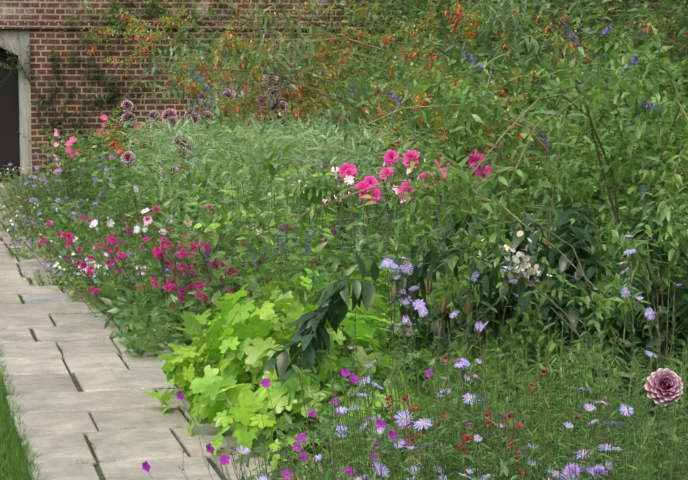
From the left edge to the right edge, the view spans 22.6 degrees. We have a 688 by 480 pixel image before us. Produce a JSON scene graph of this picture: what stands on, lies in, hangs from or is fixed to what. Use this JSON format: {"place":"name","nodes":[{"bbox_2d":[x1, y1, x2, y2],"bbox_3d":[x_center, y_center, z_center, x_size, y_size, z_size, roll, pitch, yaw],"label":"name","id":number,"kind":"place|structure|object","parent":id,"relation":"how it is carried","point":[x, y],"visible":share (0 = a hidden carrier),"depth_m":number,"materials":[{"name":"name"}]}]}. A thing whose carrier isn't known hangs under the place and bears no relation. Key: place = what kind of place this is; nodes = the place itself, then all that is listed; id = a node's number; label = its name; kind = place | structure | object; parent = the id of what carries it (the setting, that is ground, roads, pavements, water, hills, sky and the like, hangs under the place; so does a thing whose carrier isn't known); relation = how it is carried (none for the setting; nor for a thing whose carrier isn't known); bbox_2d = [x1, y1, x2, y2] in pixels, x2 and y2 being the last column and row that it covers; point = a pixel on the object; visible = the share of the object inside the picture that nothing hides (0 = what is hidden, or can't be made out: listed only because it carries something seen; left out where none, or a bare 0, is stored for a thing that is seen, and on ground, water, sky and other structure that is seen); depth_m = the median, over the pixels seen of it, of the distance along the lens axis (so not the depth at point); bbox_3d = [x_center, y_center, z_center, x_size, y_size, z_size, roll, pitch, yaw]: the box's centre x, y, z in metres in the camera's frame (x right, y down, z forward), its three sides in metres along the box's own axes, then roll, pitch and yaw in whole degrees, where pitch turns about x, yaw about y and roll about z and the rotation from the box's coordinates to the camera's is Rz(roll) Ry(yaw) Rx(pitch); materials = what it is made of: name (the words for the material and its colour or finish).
{"place":"outdoors","nodes":[
{"label":"outdoors","id":0,"kind":"place"},
{"bbox_2d":[0,196,308,479],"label":"flagstone path","id":1,"kind":"structure","parent":0,"point":[59,422],"depth_m":8.16,"materials":[{"name":"grey stone"}]},
{"bbox_2d":[4,231,85,259],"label":"flowering plant","id":2,"kind":"object","parent":1,"relation":"on","point":[19,249],"visible":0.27,"depth_m":13.94,"materials":[{"name":"green plant"}]},
{"bbox_2d":[21,262,88,290],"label":"flowering plant","id":3,"kind":"object","parent":1,"relation":"on","point":[53,283],"visible":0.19,"depth_m":12.17,"materials":[{"name":"green plant"}]},
{"bbox_2d":[198,442,355,479],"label":"flowering plant","id":4,"kind":"object","parent":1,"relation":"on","point":[244,473],"visible":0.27,"depth_m":5.97,"materials":[{"name":"green plant"}]},
{"bbox_2d":[178,414,397,479],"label":"dark seed stems","id":5,"kind":"object","parent":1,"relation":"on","point":[254,457],"visible":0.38,"depth_m":5.88,"materials":[{"name":"green plant"}]},
{"bbox_2d":[234,445,389,479],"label":"flowering plant","id":6,"kind":"object","parent":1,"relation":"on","point":[378,469],"visible":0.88,"depth_m":4.94,"materials":[{"name":"purple plant"}]},
{"bbox_2d":[103,197,687,479],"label":"ground","id":7,"kind":"structure","parent":0,"point":[651,413],"depth_m":8.13,"materials":[{"name":"soil"}]},
{"bbox_2d":[0,47,19,182],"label":"doorway interior","id":8,"kind":"object","parent":7,"relation":"on","point":[9,126],"depth_m":20.61,"materials":[{"name":"black"}]},
{"bbox_2d":[0,163,65,202],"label":"edging mound","id":9,"kind":"object","parent":7,"relation":"on","point":[50,169],"visible":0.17,"depth_m":19.23,"materials":[{"name":"green plant"}]},
{"bbox_2d":[0,183,74,220],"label":"edging mound","id":10,"kind":"object","parent":7,"relation":"on","point":[3,218],"visible":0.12,"depth_m":17.40,"materials":[{"name":"green plant"}]},
{"bbox_2d":[0,163,91,206],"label":"edging mound","id":11,"kind":"object","parent":7,"relation":"on","point":[5,185],"visible":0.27,"depth_m":18.68,"materials":[{"name":"green plant"}]},
{"bbox_2d":[9,175,89,214],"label":"flowering plant","id":12,"kind":"object","parent":7,"relation":"on","point":[35,185],"visible":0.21,"depth_m":16.97,"materials":[{"name":"green plant"}]},
{"bbox_2d":[1,208,108,246],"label":"edging mound","id":13,"kind":"object","parent":7,"relation":"on","point":[12,231],"visible":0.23,"depth_m":14.83,"materials":[{"name":"green plant"}]},
{"bbox_2d":[51,126,64,190],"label":"hollyhock spires","id":14,"kind":"object","parent":7,"relation":"on","point":[56,133],"visible":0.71,"depth_m":17.86,"materials":[{"name":"pink plant"}]},
{"bbox_2d":[0,159,128,223],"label":"flowering plant","id":15,"kind":"object","parent":7,"relation":"on","point":[49,184],"visible":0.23,"depth_m":16.58,"materials":[{"name":"green plant"}]},
{"bbox_2d":[11,212,131,257],"bbox_3d":[-2.194,-0.017,14.194,1.053,0.393,1.062,4,7,35],"label":"edging mound","id":16,"kind":"object","parent":7,"relation":"on","point":[44,251],"visible":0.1,"depth_m":14.21,"materials":[{"name":"green plant"}]},
{"bbox_2d":[7,152,152,218],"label":"flowering plant","id":17,"kind":"object","parent":7,"relation":"on","point":[36,166],"visible":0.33,"depth_m":16.35,"materials":[{"name":"green plant"}]},
{"bbox_2d":[51,141,121,208],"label":"flowering plant","id":18,"kind":"object","parent":7,"relation":"on","point":[72,153],"visible":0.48,"depth_m":16.34,"materials":[{"name":"green plant"}]},
{"bbox_2d":[19,211,157,263],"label":"flowering plant","id":19,"kind":"object","parent":7,"relation":"on","point":[54,255],"visible":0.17,"depth_m":13.53,"materials":[{"name":"green plant"}]},
{"bbox_2d":[21,226,160,274],"bbox_3d":[-1.843,0.111,12.914,1.133,0.406,1.054,-2,6,-14],"label":"edging mound","id":20,"kind":"object","parent":7,"relation":"on","point":[51,258],"visible":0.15,"depth_m":12.82,"materials":[{"name":"green plant"}]},
{"bbox_2d":[29,192,157,260],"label":"flowering plant","id":21,"kind":"object","parent":7,"relation":"on","point":[57,200],"visible":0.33,"depth_m":14.08,"materials":[{"name":"green plant"}]},
{"bbox_2d":[45,249,145,288],"bbox_3d":[-1.612,0.246,12.159,0.966,0.302,1.009,-2,6,-14],"label":"edging mound","id":22,"kind":"object","parent":7,"relation":"on","point":[66,267],"visible":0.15,"depth_m":12.17,"materials":[{"name":"green plant"}]},
{"bbox_2d":[69,114,138,201],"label":"flowering plant","id":23,"kind":"object","parent":7,"relation":"on","point":[73,139],"visible":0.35,"depth_m":17.11,"materials":[{"name":"green plant"}]},
{"bbox_2d":[51,152,159,221],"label":"flowering plant","id":24,"kind":"object","parent":7,"relation":"on","point":[99,165],"visible":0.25,"depth_m":15.48,"materials":[{"name":"green plant"}]},
{"bbox_2d":[46,247,182,302],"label":"flowering plant","id":25,"kind":"object","parent":7,"relation":"on","point":[67,283],"visible":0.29,"depth_m":11.43,"materials":[{"name":"green plant"}]},
{"bbox_2d":[74,252,168,302],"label":"flowering plant","id":26,"kind":"object","parent":7,"relation":"on","point":[106,266],"visible":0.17,"depth_m":11.28,"materials":[{"name":"green plant"}]},
{"bbox_2d":[0,237,247,479],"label":"lawn grass","id":27,"kind":"structure","parent":7,"relation":"on","point":[18,469],"depth_m":7.22,"materials":[{"name":"green plant"}]},
{"bbox_2d":[1,238,264,479],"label":"path bedding","id":28,"kind":"object","parent":7,"relation":"on","point":[99,471],"depth_m":7.78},
{"bbox_2d":[0,195,88,230],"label":"edging mound","id":29,"kind":"object","parent":28,"relation":"on","point":[34,203],"visible":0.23,"depth_m":16.14,"materials":[{"name":"green plant"}]},
{"bbox_2d":[0,205,91,238],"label":"edging mound","id":30,"kind":"object","parent":28,"relation":"on","point":[18,219],"visible":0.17,"depth_m":15.53,"materials":[{"name":"green plant"}]},
{"bbox_2d":[35,0,242,78],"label":"vine","id":31,"kind":"object","parent":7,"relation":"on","point":[166,12],"depth_m":20.55,"materials":[{"name":"green plant"}]},
{"bbox_2d":[61,251,226,321],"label":"flowering plant","id":32,"kind":"object","parent":7,"relation":"on","point":[131,261],"visible":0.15,"depth_m":10.74,"materials":[{"name":"green plant"}]},
{"bbox_2d":[91,175,220,244],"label":"flowering plant","id":33,"kind":"object","parent":7,"relation":"on","point":[104,186],"visible":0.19,"depth_m":13.94,"materials":[{"name":"green plant"}]},
{"bbox_2d":[120,100,212,227],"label":"allium plant","id":34,"kind":"object","parent":7,"relation":"on","point":[127,105],"visible":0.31,"depth_m":15.21,"materials":[{"name":"purple plant"}]},
{"bbox_2d":[38,205,297,333],"bbox_3d":[-1.057,0.178,10.410,1.448,0.744,1.304,5,8,41],"label":"flowering plant","id":35,"kind":"object","parent":7,"relation":"on","point":[158,254],"visible":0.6,"depth_m":10.38,"materials":[{"name":"green plant"}]},
{"bbox_2d":[90,215,252,288],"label":"feathery cosmos","id":36,"kind":"object","parent":7,"relation":"on","point":[110,222],"visible":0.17,"depth_m":11.87,"materials":[{"name":"green plant"}]},
{"bbox_2d":[121,134,229,258],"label":"flowering plant","id":37,"kind":"object","parent":7,"relation":"on","point":[127,157],"visible":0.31,"depth_m":12.07,"materials":[{"name":"green plant"}]},
{"bbox_2d":[148,85,252,244],"bbox_3d":[-1.175,-0.603,14.588,0.942,1.424,0.573,1,6,11],"label":"flowering plant","id":38,"kind":"object","parent":7,"relation":"on","point":[196,118],"visible":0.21,"depth_m":14.56,"materials":[{"name":"purple plant"}]},
{"bbox_2d":[111,176,289,266],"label":"feathery cosmos","id":39,"kind":"object","parent":7,"relation":"on","point":[136,188],"visible":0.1,"depth_m":12.74,"materials":[{"name":"green plant"}]},
{"bbox_2d":[0,0,404,192],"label":"wall","id":40,"kind":"structure","parent":7,"relation":"on","point":[24,14],"depth_m":20.63,"materials":[{"name":"brick"}]},
{"bbox_2d":[0,30,31,183],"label":"door frame","id":41,"kind":"object","parent":40,"relation":"attached to","point":[9,37],"visible":0.68,"depth_m":20.46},
{"bbox_2d":[0,1,194,181],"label":"climbing plant","id":42,"kind":"object","parent":40,"relation":"attached to","point":[54,64],"depth_m":20.51,"materials":[{"name":"green plant"}]},
{"bbox_2d":[190,47,263,112],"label":"flowering plant","id":43,"kind":"object","parent":40,"relation":"in","point":[204,83],"depth_m":21.06,"materials":[{"name":"green plant"}]},
{"bbox_2d":[190,47,266,112],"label":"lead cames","id":44,"kind":"object","parent":43,"relation":"attached to","point":[212,80],"depth_m":21.05,"materials":[{"name":"grey metal"}]},
{"bbox_2d":[187,43,271,116],"bbox_3d":[-1.408,-1.954,21.083,1.060,0.900,0.100,-2,6,-14],"label":"window frame","id":45,"kind":"object","parent":40,"relation":"attached to","point":[188,102],"depth_m":21.05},
{"bbox_2d":[125,208,316,293],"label":"feathery cosmos","id":46,"kind":"object","parent":7,"relation":"on","point":[147,210],"visible":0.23,"depth_m":11.08,"materials":[{"name":"green plant"}]},
{"bbox_2d":[184,72,287,217],"bbox_3d":[-0.958,-0.718,15.184,0.934,1.526,0.940,0,6,-3],"label":"flowering plant","id":47,"kind":"object","parent":7,"relation":"on","point":[260,101],"visible":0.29,"depth_m":15.10,"materials":[{"name":"purple plant"}]},
{"bbox_2d":[212,83,288,234],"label":"flowering plant","id":48,"kind":"object","parent":7,"relation":"on","point":[285,107],"visible":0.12,"depth_m":15.62,"materials":[{"name":"purple plant"}]},
{"bbox_2d":[143,215,386,325],"bbox_3d":[-0.452,0.217,10.134,1.460,0.724,1.387,-2,6,-14],"label":"flowering plant","id":49,"kind":"object","parent":7,"relation":"on","point":[200,285],"visible":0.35,"depth_m":9.74,"materials":[{"name":"green plant"}]},
{"bbox_2d":[142,438,409,479],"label":"flowering plant","id":50,"kind":"object","parent":7,"relation":"on","point":[223,459],"depth_m":5.51,"materials":[{"name":"purple plant"}]},
{"bbox_2d":[187,171,382,295],"bbox_3d":[-0.322,0.104,9.854,1.077,1.006,1.120,-2,6,-14],"label":"leafy lime plant","id":51,"kind":"object","parent":7,"relation":"on","point":[216,224],"visible":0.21,"depth_m":9.84,"materials":[{"name":"green plant"}]},
{"bbox_2d":[112,109,467,245],"bbox_3d":[-0.555,-0.494,12.629,1.863,0.825,3.715,-2,6,-14],"label":"silvery feathery drift","id":52,"kind":"object","parent":7,"relation":"on","point":[299,145],"visible":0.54,"depth_m":11.81,"materials":[{"name":"green plant"}]},
{"bbox_2d":[141,268,468,478],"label":"leafy plant","id":53,"kind":"object","parent":7,"relation":"on","point":[242,350],"visible":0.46,"depth_m":7.24,"materials":[{"name":"green plant"}]},
{"bbox_2d":[193,213,447,314],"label":"blue herb spikes","id":54,"kind":"object","parent":7,"relation":"on","point":[247,289],"visible":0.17,"depth_m":9.16,"materials":[{"name":"green plant"}]},
{"bbox_2d":[177,359,464,479],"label":"flowering plant","id":55,"kind":"object","parent":7,"relation":"on","point":[259,445],"depth_m":5.98,"materials":[{"name":"green plant"}]},
{"bbox_2d":[88,0,575,203],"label":"flowering shrub","id":56,"kind":"object","parent":7,"relation":"on","point":[299,93],"visible":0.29,"depth_m":16.35,"materials":[{"name":"green plant"}]},
{"bbox_2d":[230,197,457,354],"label":"blue herb spikes","id":57,"kind":"object","parent":7,"relation":"on","point":[387,235],"visible":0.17,"depth_m":9.46,"materials":[{"name":"green plant"}]},
{"bbox_2d":[7,47,684,358],"bbox_3d":[-0.202,-0.817,15.194,4.969,1.800,11.693,-2,6,-14],"label":"flowering plant","id":58,"kind":"object","parent":7,"relation":"on","point":[154,311],"visible":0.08,"depth_m":13.11,"materials":[{"name":"green plant"}]},
{"bbox_2d":[305,0,687,80],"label":"foliage","id":59,"kind":"object","parent":58,"relation":"on","point":[551,12],"visible":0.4,"depth_m":15.31,"materials":[{"name":"green plant"}]},
{"bbox_2d":[320,163,381,268],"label":"flowers","id":60,"kind":"object","parent":7,"relation":"on","point":[348,169],"visible":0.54,"depth_m":10.09,"materials":[{"name":"pink plant"}]},
{"bbox_2d":[257,244,450,422],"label":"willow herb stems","id":61,"kind":"object","parent":7,"relation":"on","point":[297,279],"visible":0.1,"depth_m":7.97,"materials":[{"name":"green plant"}]},
{"bbox_2d":[206,413,504,479],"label":"flowering plant","id":62,"kind":"object","parent":7,"relation":"on","point":[380,423],"depth_m":5.38,"materials":[{"name":"plant"}]},
{"bbox_2d":[288,159,429,273],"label":"pale pink cosmos","id":63,"kind":"object","parent":7,"relation":"on","point":[349,179],"visible":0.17,"depth_m":10.50,"materials":[{"name":"green plant"}]},
{"bbox_2d":[137,0,601,220],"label":"shrub","id":64,"kind":"object","parent":7,"relation":"on","point":[355,91],"visible":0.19,"depth_m":14.48,"materials":[{"name":"green plant"}]},
{"bbox_2d":[244,218,517,382],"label":"blue herb spikes","id":65,"kind":"object","parent":7,"relation":"on","point":[254,258],"visible":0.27,"depth_m":8.78,"materials":[{"name":"green plant"}]},
{"bbox_2d":[313,393,455,479],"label":"flowering plant","id":66,"kind":"object","parent":7,"relation":"on","point":[341,410],"visible":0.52,"depth_m":5.38,"materials":[{"name":"purple plant"}]},
{"bbox_2d":[96,0,687,224],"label":"shrub","id":67,"kind":"object","parent":7,"relation":"on","point":[420,97],"visible":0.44,"depth_m":12.31,"materials":[{"name":"green plant"}]},
{"bbox_2d":[258,399,546,479],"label":"narrow leaf perennial","id":68,"kind":"object","parent":7,"relation":"on","point":[333,458],"visible":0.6,"depth_m":5.04,"materials":[{"name":"green plant"}]},
{"bbox_2d":[342,278,471,451],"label":"flower spikes","id":69,"kind":"object","parent":7,"relation":"on","point":[443,305],"visible":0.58,"depth_m":7.02,"materials":[{"name":"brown plant"}]},
{"bbox_2d":[128,54,687,430],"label":"border filler","id":70,"kind":"object","parent":7,"relation":"on","point":[330,256],"visible":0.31,"depth_m":9.79,"materials":[{"name":"green plant"}]},
{"bbox_2d":[347,347,471,461],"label":"flowering plant","id":71,"kind":"object","parent":7,"relation":"on","point":[368,381],"visible":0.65,"depth_m":5.91,"materials":[{"name":"purple plant"}]},
{"bbox_2d":[298,265,521,405],"bbox_3d":[0.249,0.444,8.544,1.190,0.657,1.468,-2,6,-14],"label":"plant","id":72,"kind":"object","parent":7,"relation":"on","point":[431,308],"visible":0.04,"depth_m":8.34,"materials":[{"name":"green plant"}]},
{"bbox_2d":[377,150,446,269],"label":"flowering plant","id":73,"kind":"object","parent":7,"relation":"on","point":[410,154],"visible":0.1,"depth_m":9.96,"materials":[{"name":"pink plant"}]},
{"bbox_2d":[141,0,687,221],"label":"buddleja","id":74,"kind":"object","parent":7,"relation":"on","point":[507,18],"visible":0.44,"depth_m":12.03,"materials":[{"name":"green plant"}]},
{"bbox_2d":[292,342,537,479],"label":"narrow leaf perennial","id":75,"kind":"object","parent":7,"relation":"on","point":[347,405],"visible":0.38,"depth_m":5.62,"materials":[{"name":"green plant"}]},
{"bbox_2d":[144,5,687,378],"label":"arching shrub","id":76,"kind":"object","parent":7,"relation":"on","point":[500,175],"visible":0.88,"depth_m":7.76,"materials":[{"name":"green plant"}]},
{"bbox_2d":[345,150,489,315],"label":"flowers","id":77,"kind":"object","parent":7,"relation":"on","point":[472,161],"visible":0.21,"depth_m":9.79,"materials":[{"name":"green plant"}]},
{"bbox_2d":[385,352,456,477],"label":"flowering plant","id":78,"kind":"object","parent":7,"relation":"on","point":[387,399],"visible":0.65,"depth_m":5.25,"materials":[{"name":"green plant"}]},
{"bbox_2d":[177,157,687,429],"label":"arching shrub","id":79,"kind":"object","parent":7,"relation":"on","point":[315,193],"visible":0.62,"depth_m":7.20,"materials":[{"name":"green plant"}]},
{"bbox_2d":[273,201,597,366],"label":"blue herb spikes","id":80,"kind":"object","parent":7,"relation":"on","point":[290,260],"visible":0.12,"depth_m":9.07,"materials":[{"name":"green plant"}]},
{"bbox_2d":[379,150,508,265],"bbox_3d":[0.627,0.000,10.457,0.823,1.089,0.524,1,6,13],"label":"flowering plant","id":81,"kind":"object","parent":7,"relation":"on","point":[389,156],"visible":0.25,"depth_m":10.40,"materials":[{"name":"pink plant"}]},
{"bbox_2d":[435,387,471,479],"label":"red penstemon","id":82,"kind":"object","parent":7,"relation":"on","point":[465,438],"visible":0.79,"depth_m":5.04,"materials":[{"name":"green plant"}]},
{"bbox_2d":[380,249,528,452],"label":"aster flowers","id":83,"kind":"object","parent":7,"relation":"on","point":[408,270],"visible":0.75,"depth_m":6.89,"materials":[{"name":"purple plant"}]},
{"bbox_2d":[317,386,624,479],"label":"narrow leaf perennial","id":84,"kind":"object","parent":7,"relation":"on","point":[549,467],"visible":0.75,"depth_m":4.98,"materials":[{"name":"green plant"}]},
{"bbox_2d":[255,184,687,451],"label":"dark leaf shrub","id":85,"kind":"object","parent":7,"relation":"on","point":[571,257],"visible":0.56,"depth_m":7.24,"materials":[{"name":"green plant"}]},
{"bbox_2d":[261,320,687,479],"bbox_3d":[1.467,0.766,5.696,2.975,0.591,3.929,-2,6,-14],"label":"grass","id":86,"kind":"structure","parent":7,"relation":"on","point":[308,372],"depth_m":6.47,"materials":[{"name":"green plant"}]},
{"bbox_2d":[330,326,635,479],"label":"narrow leaf perennial","id":87,"kind":"object","parent":7,"relation":"on","point":[533,398],"visible":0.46,"depth_m":5.51,"materials":[{"name":"green plant"}]},
{"bbox_2d":[371,12,599,392],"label":"buddleja shoots","id":88,"kind":"object","parent":7,"relation":"on","point":[580,50],"visible":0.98,"depth_m":8.57,"materials":[{"name":"green plant"}]},
{"bbox_2d":[375,388,632,479],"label":"aster flowers","id":89,"kind":"object","parent":7,"relation":"on","point":[485,475],"visible":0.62,"depth_m":4.92,"materials":[{"name":"purple plant"}]},
{"bbox_2d":[368,311,651,479],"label":"narrow leaf perennial","id":90,"kind":"object","parent":7,"relation":"on","point":[484,360],"visible":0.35,"depth_m":5.58,"materials":[{"name":"green plant"}]},
{"bbox_2d":[335,380,687,479],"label":"narrow leaf perennial","id":91,"kind":"object","parent":7,"relation":"on","point":[462,461],"visible":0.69,"depth_m":4.90,"materials":[{"name":"green plant"}]},
{"bbox_2d":[478,231,551,439],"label":"honesty seedheads","id":92,"kind":"object","parent":7,"relation":"on","point":[524,264],"visible":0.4,"depth_m":7.29,"materials":[{"name":"white plant"}]},
{"bbox_2d":[484,365,548,479],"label":"red penstemon","id":93,"kind":"object","parent":7,"relation":"on","point":[510,415],"visible":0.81,"depth_m":5.03,"materials":[{"name":"green plant"}]},
{"bbox_2d":[458,444,574,479],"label":"aster flowers","id":94,"kind":"object","parent":7,"relation":"on","point":[525,457],"visible":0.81,"depth_m":4.76,"materials":[{"name":"purple plant"}]},
{"bbox_2d":[455,359,612,479],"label":"aster flowers","id":95,"kind":"object","parent":7,"relation":"on","point":[463,361],"visible":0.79,"depth_m":5.41,"materials":[{"name":"purple plant"}]},
{"bbox_2d":[412,365,683,479],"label":"narrow leaf perennial","id":96,"kind":"object","parent":7,"relation":"on","point":[521,438],"visible":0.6,"depth_m":4.93,"materials":[{"name":"green plant"}]},
{"bbox_2d":[449,315,687,479],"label":"narrow leaf perennial","id":97,"kind":"object","parent":7,"relation":"on","point":[648,398],"visible":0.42,"depth_m":5.24,"materials":[{"name":"green plant"}]},
{"bbox_2d":[565,463,607,478],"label":"flower","id":98,"kind":"object","parent":7,"relation":"on","point":[599,470],"visible":0.85,"depth_m":4.66,"materials":[{"name":"purple plant"}]},
{"bbox_2d":[510,384,687,479],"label":"narrow leaf perennial","id":99,"kind":"object","parent":7,"relation":"on","point":[640,456],"visible":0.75,"depth_m":4.77,"materials":[{"name":"green plant"}]},
{"bbox_2d":[522,335,687,479],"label":"narrow leaf perennial","id":100,"kind":"object","parent":7,"relation":"on","point":[638,429],"visible":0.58,"depth_m":5.06,"materials":[{"name":"green plant"}]},
{"bbox_2d":[546,357,687,479],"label":"narrow leaf perennial","id":101,"kind":"object","parent":7,"relation":"on","point":[674,444],"visible":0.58,"depth_m":4.85,"materials":[{"name":"green plant"}]},
{"bbox_2d":[619,235,680,478],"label":"aster plant","id":102,"kind":"object","parent":7,"relation":"on","point":[650,315],"visible":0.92,"depth_m":6.03,"materials":[{"name":"green plant"}]},
{"bbox_2d":[645,368,682,479],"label":"dahlia","id":103,"kind":"object","parent":7,"relation":"on","point":[661,393],"visible":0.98,"depth_m":4.77,"materials":[{"name":"pink plant"}]},
{"bbox_2d":[404,0,687,245],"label":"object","id":104,"kind":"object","parent":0,"point":[654,2],"depth_m":15.56,"materials":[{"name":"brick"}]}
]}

